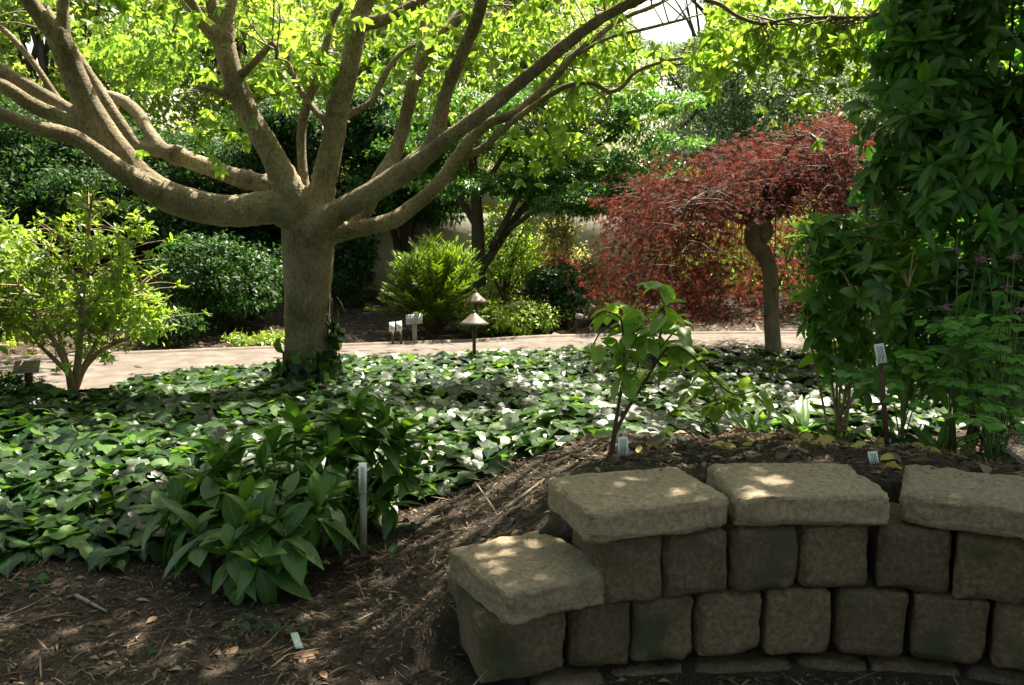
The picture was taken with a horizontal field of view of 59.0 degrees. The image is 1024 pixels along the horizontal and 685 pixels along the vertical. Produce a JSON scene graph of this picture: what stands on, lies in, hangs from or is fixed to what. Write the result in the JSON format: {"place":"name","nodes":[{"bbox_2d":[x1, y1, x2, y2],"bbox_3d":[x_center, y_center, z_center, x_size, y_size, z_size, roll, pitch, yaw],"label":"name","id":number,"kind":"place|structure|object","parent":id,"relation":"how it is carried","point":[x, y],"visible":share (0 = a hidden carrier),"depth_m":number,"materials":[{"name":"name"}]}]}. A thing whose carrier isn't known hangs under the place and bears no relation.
{"place":"outdoors","nodes":[
{"label":"outdoors","id":0,"kind":"place"},
{"bbox_2d":[23,0,871,177],"label":"sky","id":1,"kind":"structure","parent":0,"point":[678,31],"materials":[{"name":"white"}]},
{"bbox_2d":[0,334,929,389],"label":"path","id":2,"kind":"structure","parent":0,"point":[119,369],"depth_m":8.63,"materials":[{"name":"concrete"}]},
{"bbox_2d":[389,322,394,343],"bbox_3d":[-1.210,-0.092,9.124,0.058,0.227,0.045,0,9,0],"label":"plant marker","id":3,"kind":"object","parent":2,"relation":"on","point":[392,327],"visible":1,"depth_m":9.12,"materials":[{"name":"plastic"}]},
{"bbox_2d":[396,321,402,344],"bbox_3d":[-1.136,-0.096,9.123,0.066,0.239,0.045,0,9,0],"label":"plant marker","id":4,"kind":"object","parent":2,"relation":"on","point":[399,325],"visible":1,"depth_m":9.12,"materials":[{"name":"plastic"}]},
{"bbox_2d":[0,212,1023,684],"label":"ground","id":5,"kind":"structure","parent":0,"point":[432,650],"depth_m":3.32,"materials":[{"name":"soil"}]},
{"bbox_2d":[0,369,44,395],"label":"shrub","id":6,"kind":"object","parent":5,"relation":"on","point":[17,380],"visible":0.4,"depth_m":6.79,"materials":[{"name":"green plant"}]},
{"bbox_2d":[12,576,40,591],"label":"seedling","id":7,"kind":"object","parent":5,"relation":"on","point":[34,585],"visible":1,"depth_m":3.51,"materials":[{"name":"green plant"}]},
{"bbox_2d":[13,360,40,386],"bbox_3d":[-3.668,0.288,6.855,0.193,0.308,0.079,0,9,0],"label":"plant sign","id":8,"kind":"object","parent":5,"relation":"on","point":[28,368],"visible":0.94,"depth_m":6.83,"materials":[{"name":"metal"}]},
{"bbox_2d":[0,205,54,387],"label":"loose bush","id":9,"kind":"object","parent":5,"relation":"on","point":[12,245],"visible":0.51,"depth_m":6.75,"materials":[{"name":"green plant"}]},
{"bbox_2d":[0,94,68,237],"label":"evergreen tree","id":10,"kind":"object","parent":5,"relation":"on","point":[11,152],"visible":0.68,"depth_m":11.45,"materials":[{"name":"green plant"}]},
{"bbox_2d":[32,572,51,582],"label":"seedling","id":11,"kind":"object","parent":5,"relation":"on","point":[42,576],"visible":0.76,"depth_m":3.58,"materials":[{"name":"green plant"}]},
{"bbox_2d":[74,593,107,612],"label":"twig","id":12,"kind":"object","parent":5,"relation":"on","point":[80,598],"visible":1,"depth_m":3.42,"materials":[{"name":"wood"}]},
{"bbox_2d":[0,99,182,301],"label":"evergreen tree","id":13,"kind":"object","parent":5,"relation":"on","point":[77,171],"visible":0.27,"depth_m":11.35,"materials":[{"name":"green plant"}]},
{"bbox_2d":[0,0,191,142],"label":"background tree","id":14,"kind":"object","parent":5,"relation":"on","point":[23,60],"visible":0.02,"depth_m":15.70,"materials":[{"name":"green plant"}]},
{"bbox_2d":[0,0,199,182],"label":"background tree","id":15,"kind":"object","parent":5,"relation":"on","point":[40,52],"visible":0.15,"depth_m":14.53,"materials":[{"name":"green plant"}]},
{"bbox_2d":[0,174,210,391],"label":"sunny bush","id":16,"kind":"object","parent":5,"relation":"on","point":[70,302],"visible":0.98,"depth_m":6.61,"materials":[{"name":"green plant"}]},
{"bbox_2d":[103,556,125,571],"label":"seedling","id":17,"kind":"object","parent":5,"relation":"on","point":[120,564],"visible":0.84,"depth_m":3.70,"materials":[{"name":"green plant"}]},
{"bbox_2d":[146,616,157,622],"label":"fallen leaf","id":18,"kind":"object","parent":5,"relation":"on","point":[152,618],"visible":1,"depth_m":3.28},
{"bbox_2d":[146,642,162,654],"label":"seedling","id":19,"kind":"object","parent":5,"relation":"on","point":[150,649],"visible":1,"depth_m":2.99,"materials":[{"name":"green plant"}]},
{"bbox_2d":[133,302,208,348],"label":"shrub","id":20,"kind":"object","parent":5,"relation":"on","point":[189,323],"visible":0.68,"depth_m":9.26,"materials":[{"name":"green plant"}]},
{"bbox_2d":[106,120,281,281],"bbox_3d":[-4.105,-1.726,12.213,2.730,2.530,2.608,-7,11,-37],"label":"evergreen tree","id":21,"kind":"object","parent":5,"relation":"on","point":[189,178],"visible":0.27,"depth_m":11.51,"materials":[{"name":"green plant"}]},
{"bbox_2d":[138,229,283,333],"bbox_3d":[-3.253,-0.702,10.293,1.723,1.192,1.920,0,9,0],"label":"round shrub","id":22,"kind":"object","parent":5,"relation":"on","point":[217,286],"visible":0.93,"depth_m":9.87,"materials":[{"name":"green plant"}]},
{"bbox_2d":[104,0,339,132],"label":"background tree","id":23,"kind":"object","parent":5,"relation":"on","point":[292,5],"depth_m":17.03,"materials":[{"name":"green plant"}]},
{"bbox_2d":[105,0,350,179],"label":"background tree","id":24,"kind":"object","parent":5,"relation":"on","point":[241,48],"visible":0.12,"depth_m":14.17,"materials":[{"name":"green plant"}]},
{"bbox_2d":[227,646,237,653],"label":"fallen leaf","id":25,"kind":"object","parent":5,"relation":"on","point":[234,649],"visible":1,"depth_m":3.03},
{"bbox_2d":[222,609,256,631],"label":"seedling","id":26,"kind":"object","parent":5,"relation":"on","point":[247,615],"visible":1,"depth_m":3.19,"materials":[{"name":"green plant"}]},
{"bbox_2d":[220,327,284,346],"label":"ground plant","id":27,"kind":"object","parent":5,"relation":"on","point":[263,339],"visible":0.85,"depth_m":9.24,"materials":[{"name":"green plant"}]},
{"bbox_2d":[256,621,308,638],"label":"seedling","id":28,"kind":"object","parent":5,"relation":"on","point":[288,630],"visible":0.91,"depth_m":3.13,"materials":[{"name":"green plant"}]},
{"bbox_2d":[128,382,446,605],"bbox_3d":[-0.999,0.590,3.906,1.010,0.768,1.207,5,10,27],"label":"leafy clump","id":29,"kind":"object","parent":5,"relation":"on","point":[234,521],"visible":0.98,"depth_m":3.76,"materials":[{"name":"green plant"}]},
{"bbox_2d":[290,632,303,648],"bbox_3d":[-0.734,1.016,3.084,0.026,0.012,0.105,-4,10,-23],"label":"plant tag","id":30,"kind":"object","parent":5,"relation":"on","point":[296,638],"visible":1,"depth_m":3.08,"materials":[{"name":"plastic"}]},
{"bbox_2d":[218,90,380,217],"bbox_3d":[-2.897,-1.936,12.300,2.284,2.906,2.431,7,11,36],"label":"evergreen tree","id":31,"kind":"object","parent":5,"relation":"on","point":[283,128],"visible":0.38,"depth_m":11.53,"materials":[{"name":"green plant"}]},
{"bbox_2d":[249,0,358,177],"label":"background tree","id":32,"kind":"object","parent":5,"relation":"on","point":[315,32],"depth_m":23.13,"materials":[{"name":"green plant"}]},
{"bbox_2d":[293,649,318,662],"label":"fallen leaf","id":33,"kind":"object","parent":5,"relation":"on","point":[304,654],"visible":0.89,"depth_m":3.01,"materials":[{"name":"plant"}]},
{"bbox_2d":[319,671,327,677],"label":"fallen leaf","id":34,"kind":"object","parent":5,"relation":"on","point":[325,673],"visible":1,"depth_m":2.87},
{"bbox_2d":[331,232,382,307],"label":"evergreen shrub","id":35,"kind":"object","parent":5,"relation":"on","point":[351,256],"visible":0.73,"depth_m":11.73,"materials":[{"name":"green plant"}]},
{"bbox_2d":[358,462,366,556],"bbox_3d":[-0.623,0.707,3.784,0.039,0.420,0.016,0,9,0],"label":"plant marker","id":36,"kind":"object","parent":5,"relation":"on","point":[362,479],"visible":1,"depth_m":3.78,"materials":[{"name":"metal"}]},
{"bbox_2d":[358,541,401,554],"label":"seedling","id":37,"kind":"object","parent":5,"relation":"on","point":[393,547],"visible":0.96,"depth_m":3.81,"materials":[{"name":"green plant"}]},
{"bbox_2d":[272,0,491,212],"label":"background tree","id":38,"kind":"object","parent":5,"relation":"on","point":[324,17],"visible":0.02,"depth_m":17.61,"materials":[{"name":"green plant"}]},
{"bbox_2d":[293,0,509,212],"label":"background tree","id":39,"kind":"object","parent":5,"relation":"on","point":[383,55],"visible":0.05,"depth_m":14.40,"materials":[{"name":"green plant"}]},
{"bbox_2d":[336,73,470,294],"bbox_3d":[-1.440,-2.098,12.469,2.395,3.130,2.714,0,9,0],"label":"evergreen tree","id":40,"kind":"object","parent":5,"relation":"on","point":[380,117],"visible":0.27,"depth_m":11.91,"materials":[{"name":"green plant"}]},
{"bbox_2d":[396,520,422,529],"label":"seedling","id":41,"kind":"object","parent":5,"relation":"on","point":[412,525],"visible":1,"depth_m":4.02,"materials":[{"name":"green plant"}]},
{"bbox_2d":[406,313,422,340],"bbox_3d":[-1.012,-0.118,9.370,0.178,0.368,0.083,0,9,0],"label":"plant sign","id":42,"kind":"object","parent":5,"relation":"on","point":[413,320],"visible":0.94,"depth_m":9.35,"materials":[{"name":"metal"}]},
{"bbox_2d":[410,546,421,557],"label":"seedling","id":43,"kind":"object","parent":5,"relation":"on","point":[417,554],"visible":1,"depth_m":3.69,"materials":[{"name":"green plant"}]},
{"bbox_2d":[400,428,449,472],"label":"leafy plant","id":44,"kind":"object","parent":5,"relation":"on","point":[421,432],"visible":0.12,"depth_m":4.96,"materials":[{"name":"green plant"}]},
{"bbox_2d":[364,232,500,334],"bbox_3d":[-0.884,-0.656,9.968,1.533,1.191,1.446,0,9,0],"label":"feathery shrub","id":45,"kind":"object","parent":5,"relation":"on","point":[434,284],"visible":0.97,"depth_m":9.86,"materials":[{"name":"green plant"}]},
{"bbox_2d":[0,276,887,355],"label":"mulch","id":46,"kind":"object","parent":5,"relation":"on","point":[456,335],"visible":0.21,"depth_m":10.44,"materials":[{"name":"beige plant"}]},
{"bbox_2d":[0,331,928,358],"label":"path edging","id":47,"kind":"object","parent":5,"relation":"on","point":[382,343],"visible":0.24,"depth_m":9.32,"materials":[{"name":"concrete"}]},
{"bbox_2d":[459,310,488,356],"bbox_3d":[-0.337,-0.018,8.046,0.264,0.545,0.264,0,9,0],"label":"path lamp","id":48,"kind":"object","parent":5,"relation":"on","point":[473,319],"visible":0.98,"depth_m":7.98,"materials":[{"name":"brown metal"}]},
{"bbox_2d":[464,290,487,338],"bbox_3d":[-0.383,-0.276,9.625,0.264,0.564,0.264,0,9,0],"label":"path lamp","id":49,"kind":"object","parent":5,"relation":"on","point":[475,298],"visible":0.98,"depth_m":9.54,"materials":[{"name":"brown metal"}]},
{"bbox_2d":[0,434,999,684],"bbox_3d":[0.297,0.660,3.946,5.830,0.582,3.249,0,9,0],"label":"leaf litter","id":50,"kind":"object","parent":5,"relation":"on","point":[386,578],"visible":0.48,"depth_m":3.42,"materials":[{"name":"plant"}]},
{"bbox_2d":[461,200,547,304],"bbox_3d":[-0.127,-1.188,12.003,1.077,1.392,1.202,-9,12,-43],"label":"loose bush","id":51,"kind":"object","parent":5,"relation":"on","point":[502,266],"visible":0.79,"depth_m":11.85,"materials":[{"name":"green plant"}]},
{"bbox_2d":[1,183,1015,290],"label":"concrete wall","id":52,"kind":"structure","parent":5,"relation":"on","point":[386,246],"depth_m":12.96,"materials":[{"name":"concrete"}]},
{"bbox_2d":[447,295,574,335],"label":"shrub","id":53,"kind":"object","parent":5,"relation":"on","point":[507,319],"visible":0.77,"depth_m":9.95,"materials":[{"name":"green plant"}]},
{"bbox_2d":[0,0,1023,378],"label":"smooth barked tree","id":54,"kind":"object","parent":5,"relation":"on","point":[316,220],"visible":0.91,"depth_m":6.69,"materials":[{"name":"green plant"}]},
{"bbox_2d":[268,297,346,388],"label":"climbing ivy","id":55,"kind":"object","parent":54,"relation":"attached to","point":[329,361],"visible":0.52,"depth_m":6.84,"materials":[{"name":"green plant"}]},
{"bbox_2d":[0,343,1023,579],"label":"ivy","id":56,"kind":"object","parent":5,"relation":"on","point":[135,433],"visible":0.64,"depth_m":5.55,"materials":[{"name":"green plant"}]},
{"bbox_2d":[0,417,1023,684],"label":"straw","id":57,"kind":"object","parent":5,"relation":"on","point":[430,559],"visible":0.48,"depth_m":3.41,"materials":[{"name":"beige plant"}]},
{"bbox_2d":[503,478,544,511],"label":"twig","id":58,"kind":"object","parent":5,"relation":"on","point":[513,502],"visible":0.9,"depth_m":3.63,"materials":[{"name":"wood"}]},
{"bbox_2d":[360,70,717,304],"bbox_3d":[0.403,-1.919,12.099,4.686,3.311,3.876,0,9,0],"label":"layered tree","id":59,"kind":"object","parent":5,"relation":"on","point":[558,195],"visible":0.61,"depth_m":11.12,"materials":[{"name":"green plant"}]},
{"bbox_2d":[445,0,640,212],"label":"background tree","id":60,"kind":"object","parent":5,"relation":"on","point":[523,64],"visible":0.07,"depth_m":16.43,"materials":[{"name":"green plant"}]},
{"bbox_2d":[441,0,671,170],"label":"background tree","id":61,"kind":"object","parent":5,"relation":"on","point":[577,12],"visible":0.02,"depth_m":21.43,"materials":[{"name":"green plant"}]},
{"bbox_2d":[515,255,606,326],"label":"round shrub","id":62,"kind":"object","parent":5,"relation":"on","point":[558,286],"visible":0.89,"depth_m":10.29,"materials":[{"name":"green plant"}]},
{"bbox_2d":[527,210,595,297],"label":"pale bush","id":63,"kind":"object","parent":5,"relation":"on","point":[552,232],"visible":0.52,"depth_m":11.40,"materials":[{"name":"green plant"}]},
{"bbox_2d":[571,313,583,332],"bbox_3d":[0.718,-0.205,9.922,0.136,0.244,0.067,0,9,0],"label":"plant sign","id":64,"kind":"object","parent":5,"relation":"on","point":[578,316],"visible":0.98,"depth_m":9.92,"materials":[{"name":"wood"}]},
{"bbox_2d":[581,274,646,320],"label":"shrub","id":65,"kind":"object","parent":5,"relation":"on","point":[589,314],"visible":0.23,"depth_m":10.67,"materials":[{"name":"green plant"}]},
{"bbox_2d":[618,437,628,456],"bbox_3d":[0.443,0.426,3.605,0.044,0.103,0.017,0,9,0],"label":"plant marker","id":66,"kind":"object","parent":5,"relation":"on","point":[623,450],"visible":0.91,"depth_m":3.60,"materials":[{"name":"plastic"}]},
{"bbox_2d":[644,428,688,443],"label":"seedling","id":67,"kind":"object","parent":5,"relation":"on","point":[661,434],"visible":0.72,"depth_m":4.09,"materials":[{"name":"green plant"}]},
{"bbox_2d":[572,281,774,453],"bbox_3d":[0.668,0.180,3.665,0.860,0.865,0.448,0,9,0],"label":"sapling","id":68,"kind":"object","parent":5,"relation":"on","point":[629,322],"visible":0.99,"depth_m":3.65,"materials":[{"name":"green plant"}]},
{"bbox_2d":[630,215,760,308],"bbox_3d":[2.349,-1.202,11.547,1.781,1.558,1.647,0,9,0],"label":"loose bush","id":69,"kind":"object","parent":5,"relation":"on","point":[724,260],"visible":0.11,"depth_m":11.25,"materials":[{"name":"green plant"}]},
{"bbox_2d":[691,422,722,437],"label":"seedling","id":70,"kind":"object","parent":5,"relation":"on","point":[715,430],"visible":0.93,"depth_m":4.22,"materials":[{"name":"green plant"}]},
{"bbox_2d":[720,442,735,448],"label":"fallen leaf","id":71,"kind":"object","parent":5,"relation":"on","point":[728,444],"visible":0.76,"depth_m":3.82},
{"bbox_2d":[607,0,849,180],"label":"background tree","id":72,"kind":"object","parent":5,"relation":"on","point":[689,21],"visible":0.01,"depth_m":20.27,"materials":[{"name":"plant"}]},
{"bbox_2d":[588,0,880,182],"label":"background tree","id":73,"kind":"object","parent":5,"relation":"on","point":[736,112],"visible":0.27,"depth_m":14.61,"materials":[{"name":"green plant"}]},
{"bbox_2d":[447,462,1023,684],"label":"retaining wall","id":74,"kind":"structure","parent":5,"relation":"on","point":[724,572],"depth_m":2.91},
{"bbox_2d":[600,461,1023,489],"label":"leaf litter","id":75,"kind":"object","parent":74,"relation":"on","point":[809,472],"visible":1,"depth_m":3.10,"materials":[{"name":"plant"}]},
{"bbox_2d":[732,427,747,433],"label":"fallen leaf","id":76,"kind":"object","parent":5,"relation":"on","point":[739,430],"visible":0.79,"depth_m":4.27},
{"bbox_2d":[725,409,773,433],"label":"strap plant","id":77,"kind":"object","parent":5,"relation":"on","point":[753,420],"visible":0.75,"depth_m":5.07,"materials":[{"name":"green plant"}]},
{"bbox_2d":[739,406,792,426],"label":"strap plant","id":78,"kind":"object","parent":5,"relation":"on","point":[762,416],"visible":0.23,"depth_m":5.48,"materials":[{"name":"green plant"}]},
{"bbox_2d":[718,189,818,296],"bbox_3d":[3.431,-1.308,11.744,1.930,1.567,1.828,0,9,0],"label":"loose bush","id":79,"kind":"object","parent":5,"relation":"on","point":[781,281],"visible":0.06,"depth_m":11.68,"materials":[{"name":"plant"}]},
{"bbox_2d":[532,99,1007,353],"bbox_3d":[2.218,-0.853,7.988,4.077,2.502,3.827,0,9,0],"label":"red maple","id":80,"kind":"object","parent":5,"relation":"on","point":[706,197],"visible":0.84,"depth_m":7.73,"materials":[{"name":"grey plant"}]},
{"bbox_2d":[787,429,797,434],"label":"fallen leaf","id":81,"kind":"object","parent":5,"relation":"on","point":[793,431],"visible":0.41,"depth_m":4.29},
{"bbox_2d":[574,429,1023,477],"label":"leaf litter","id":82,"kind":"object","parent":5,"relation":"on","point":[986,469],"visible":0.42,"depth_m":3.74,"materials":[{"name":"plant"}]},
{"bbox_2d":[756,395,853,435],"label":"strap plant","id":83,"kind":"object","parent":5,"relation":"on","point":[801,412],"visible":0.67,"depth_m":5.09,"materials":[{"name":"green plant"}]},
{"bbox_2d":[800,432,813,441],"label":"fallen leaf","id":84,"kind":"object","parent":5,"relation":"on","point":[808,436],"visible":0.69,"depth_m":4.07,"materials":[{"name":"plant"}]},
{"bbox_2d":[810,435,830,444],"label":"fallen leaf","id":85,"kind":"object","parent":5,"relation":"on","point":[826,439],"visible":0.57,"depth_m":3.82,"materials":[{"name":"plant"}]},
{"bbox_2d":[800,409,876,438],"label":"strap plant","id":86,"kind":"object","parent":5,"relation":"on","point":[862,428],"visible":0.23,"depth_m":5.07,"materials":[{"name":"green plant"}]},
{"bbox_2d":[800,0,878,152],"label":"background tree","id":87,"kind":"object","parent":5,"relation":"on","point":[853,4],"visible":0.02,"depth_m":21.41,"materials":[{"name":"green plant"}]},
{"bbox_2d":[833,432,873,442],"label":"seedling","id":88,"kind":"object","parent":5,"relation":"on","point":[852,436],"visible":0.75,"depth_m":4.10,"materials":[{"name":"green plant"}]},
{"bbox_2d":[775,219,940,316],"bbox_3d":[4.306,-0.954,10.980,2.154,1.358,2.210,0,9,0],"label":"round shrub","id":89,"kind":"object","parent":5,"relation":"on","point":[800,257],"visible":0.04,"depth_m":11.26,"materials":[{"name":"green plant"}]},
{"bbox_2d":[850,440,865,448],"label":"fallen leaf","id":90,"kind":"object","parent":5,"relation":"on","point":[858,443],"visible":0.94,"depth_m":3.70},
{"bbox_2d":[782,211,934,438],"bbox_3d":[1.823,-0.043,4.746,0.815,1.288,0.747,0,9,0],"label":"leafy shrub","id":91,"kind":"object","parent":5,"relation":"on","point":[839,269],"visible":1,"depth_m":4.64,"materials":[{"name":"green plant"}]},
{"bbox_2d":[867,451,878,463],"bbox_3d":[1.383,0.450,3.457,0.042,0.067,0.028,0,9,0],"label":"plant marker","id":92,"kind":"object","parent":5,"relation":"on","point":[872,456],"visible":0.68,"depth_m":3.46,"materials":[{"name":"plastic"}]},
{"bbox_2d":[778,0,970,170],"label":"background tree","id":93,"kind":"object","parent":5,"relation":"on","point":[872,111],"depth_m":15.12,"materials":[{"name":"green plant"}]},
{"bbox_2d":[874,343,889,444],"bbox_3d":[1.612,0.244,3.930,0.099,0.485,0.029,0,9,0],"label":"plant marker","id":94,"kind":"object","parent":5,"relation":"on","point":[880,353],"visible":0.94,"depth_m":3.92,"materials":[{"name":"plastic"}]},
{"bbox_2d":[880,453,894,459],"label":"fallen leaf","id":95,"kind":"object","parent":5,"relation":"on","point":[887,456],"visible":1,"depth_m":3.46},
{"bbox_2d":[884,461,899,467],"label":"fallen leaf","id":96,"kind":"object","parent":5,"relation":"on","point":[891,464],"visible":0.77,"depth_m":3.36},
{"bbox_2d":[833,349,954,440],"bbox_3d":[1.783,0.259,4.038,0.595,0.477,0.450,-4,10,-24],"label":"columbine","id":97,"kind":"object","parent":5,"relation":"on","point":[912,355],"visible":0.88,"depth_m":4.02,"materials":[{"name":"green plant"}]},
{"bbox_2d":[891,434,941,449],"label":"seedling","id":98,"kind":"object","parent":5,"relation":"on","point":[910,438],"visible":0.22,"depth_m":4.07,"materials":[{"name":"green plant"}]},
{"bbox_2d":[911,442,924,448],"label":"fallen leaf","id":99,"kind":"object","parent":5,"relation":"on","point":[918,443],"visible":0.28,"depth_m":3.95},
{"bbox_2d":[840,0,1023,441],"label":"broadleaf shrub","id":100,"kind":"object","parent":5,"relation":"on","point":[956,117],"visible":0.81,"depth_m":4.73,"materials":[{"name":"green plant"}]},
{"bbox_2d":[890,419,979,447],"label":"strap plant","id":101,"kind":"object","parent":5,"relation":"on","point":[940,434],"visible":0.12,"depth_m":4.83,"materials":[{"name":"green plant"}]},
{"bbox_2d":[910,425,977,453],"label":"strap plant","id":102,"kind":"object","parent":5,"relation":"on","point":[967,446],"visible":0.27,"depth_m":4.40,"materials":[{"name":"green plant"}]},
{"bbox_2d":[925,235,996,455],"bbox_3d":[2.015,0.027,4.072,0.283,1.008,0.739,4,10,26],"label":"columbine","id":103,"kind":"object","parent":5,"relation":"on","point":[951,443],"visible":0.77,"depth_m":4.03,"materials":[{"name":"green plant"}]},
{"bbox_2d":[904,6,1023,287],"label":"evergreen tree","id":104,"kind":"object","parent":5,"relation":"on","point":[1023,199],"depth_m":10.33,"materials":[{"name":"green plant"}]},
{"bbox_2d":[914,240,1023,452],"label":"columbine","id":105,"kind":"object","parent":5,"relation":"on","point":[1012,370],"visible":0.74,"depth_m":3.92,"materials":[{"name":"green plant"}]},
{"bbox_2d":[940,352,1023,460],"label":"columbine","id":106,"kind":"object","parent":5,"relation":"on","point":[993,425],"visible":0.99,"depth_m":3.67,"materials":[{"name":"green plant"}]},
{"bbox_2d":[970,5,1022,265],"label":"evergreen tree","id":107,"kind":"object","parent":5,"relation":"on","point":[1002,68],"visible":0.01,"depth_m":7.40,"materials":[{"name":"green plant"}]},
{"bbox_2d":[974,448,1023,462],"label":"seedling","id":108,"kind":"object","parent":5,"relation":"on","point":[1010,454],"visible":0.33,"depth_m":3.99,"materials":[{"name":"green plant"}]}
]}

